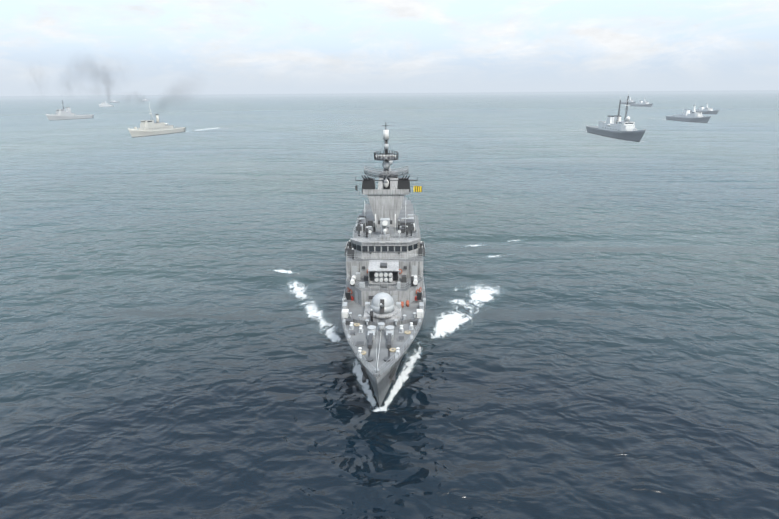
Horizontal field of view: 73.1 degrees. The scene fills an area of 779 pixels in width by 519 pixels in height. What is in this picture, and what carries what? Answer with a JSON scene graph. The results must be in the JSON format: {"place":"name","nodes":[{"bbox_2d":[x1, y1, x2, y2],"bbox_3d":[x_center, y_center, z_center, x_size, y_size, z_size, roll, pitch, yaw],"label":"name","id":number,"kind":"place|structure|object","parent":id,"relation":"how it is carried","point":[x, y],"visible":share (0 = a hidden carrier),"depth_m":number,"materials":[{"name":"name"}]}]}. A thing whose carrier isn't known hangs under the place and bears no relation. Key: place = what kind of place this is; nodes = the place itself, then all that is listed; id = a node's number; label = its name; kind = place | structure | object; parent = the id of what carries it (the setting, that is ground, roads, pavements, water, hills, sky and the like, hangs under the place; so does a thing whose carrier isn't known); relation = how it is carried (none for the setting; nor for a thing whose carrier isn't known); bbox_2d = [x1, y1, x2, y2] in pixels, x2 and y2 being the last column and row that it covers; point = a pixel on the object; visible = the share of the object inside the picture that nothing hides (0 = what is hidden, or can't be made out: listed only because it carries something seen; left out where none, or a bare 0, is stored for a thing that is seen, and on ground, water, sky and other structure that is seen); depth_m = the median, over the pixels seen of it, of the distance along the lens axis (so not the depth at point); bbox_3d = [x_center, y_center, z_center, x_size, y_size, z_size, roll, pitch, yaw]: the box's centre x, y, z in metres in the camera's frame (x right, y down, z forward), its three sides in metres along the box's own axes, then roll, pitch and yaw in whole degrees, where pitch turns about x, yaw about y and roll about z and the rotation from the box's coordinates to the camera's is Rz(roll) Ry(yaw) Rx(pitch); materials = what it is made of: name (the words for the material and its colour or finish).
{"place":"outdoors","nodes":[
{"label":"outdoors","id":0,"kind":"place"},
{"bbox_2d":[0,90,778,518],"bbox_3d":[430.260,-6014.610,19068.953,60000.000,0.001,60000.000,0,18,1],"label":"sea","id":1,"kind":"structure","parent":0,"point":[168,350],"depth_m":91.63,"materials":[{"name":"liquid"}]},
{"bbox_2d":[45,100,93,119],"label":"ship","id":2,"kind":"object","parent":1,"relation":"in","point":[63,114],"depth_m":814.61,"materials":[{"name":"metal"}]},
{"bbox_2d":[99,100,113,106],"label":"ship","id":3,"kind":"object","parent":1,"relation":"on","point":[103,104],"visible":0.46,"depth_m":1670.60,"materials":[{"name":"white metal"}]},
{"bbox_2d":[128,105,185,137],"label":"ship","id":4,"kind":"object","parent":1,"relation":"in","point":[148,128],"visible":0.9,"depth_m":484.82,"materials":[{"name":"beige paint"}]},
{"bbox_2d":[341,122,425,406],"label":"frigate","id":5,"kind":"object","parent":1,"relation":"on","point":[383,306],"visible":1,"depth_m":78.36,"materials":[{"name":"metal"}]},
{"bbox_2d":[414,186,421,191],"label":"signal flag","id":6,"kind":"object","parent":5,"relation":"on","point":[417,188],"visible":0.96,"depth_m":92.11,"materials":[{"name":"yellow fabric"}]},
{"bbox_2d":[260,187,529,412],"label":"wake foam","id":7,"kind":"object","parent":1,"relation":"on","point":[450,323],"visible":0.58,"depth_m":86.68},
{"bbox_2d":[586,94,645,141],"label":"ship","id":8,"kind":"object","parent":1,"relation":"on","point":[615,126],"visible":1,"depth_m":415.17,"materials":[{"name":"grey metal"}]},
{"bbox_2d":[621,97,635,103],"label":"ship","id":9,"kind":"object","parent":1,"relation":"in","point":[630,101],"visible":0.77,"depth_m":1487.57,"materials":[{"name":"grey metal"}]},
{"bbox_2d":[630,98,652,106],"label":"ship","id":10,"kind":"object","parent":1,"relation":"in","point":[643,104],"visible":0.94,"depth_m":1252.58,"materials":[{"name":"grey metal"}]},
{"bbox_2d":[666,100,710,122],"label":"ship","id":11,"kind":"object","parent":1,"relation":"in","point":[693,116],"visible":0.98,"depth_m":628.76,"materials":[{"name":"grey metal"}]},
{"bbox_2d":[690,103,718,113],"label":"ship","id":12,"kind":"object","parent":1,"relation":"on","point":[706,110],"visible":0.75,"depth_m":839.23,"materials":[{"name":"grey metal"}]},
{"bbox_2d":[0,0,778,95],"label":"sky","id":13,"kind":"structure","parent":0,"point":[216,46],"materials":[{"name":"white"}]}
]}

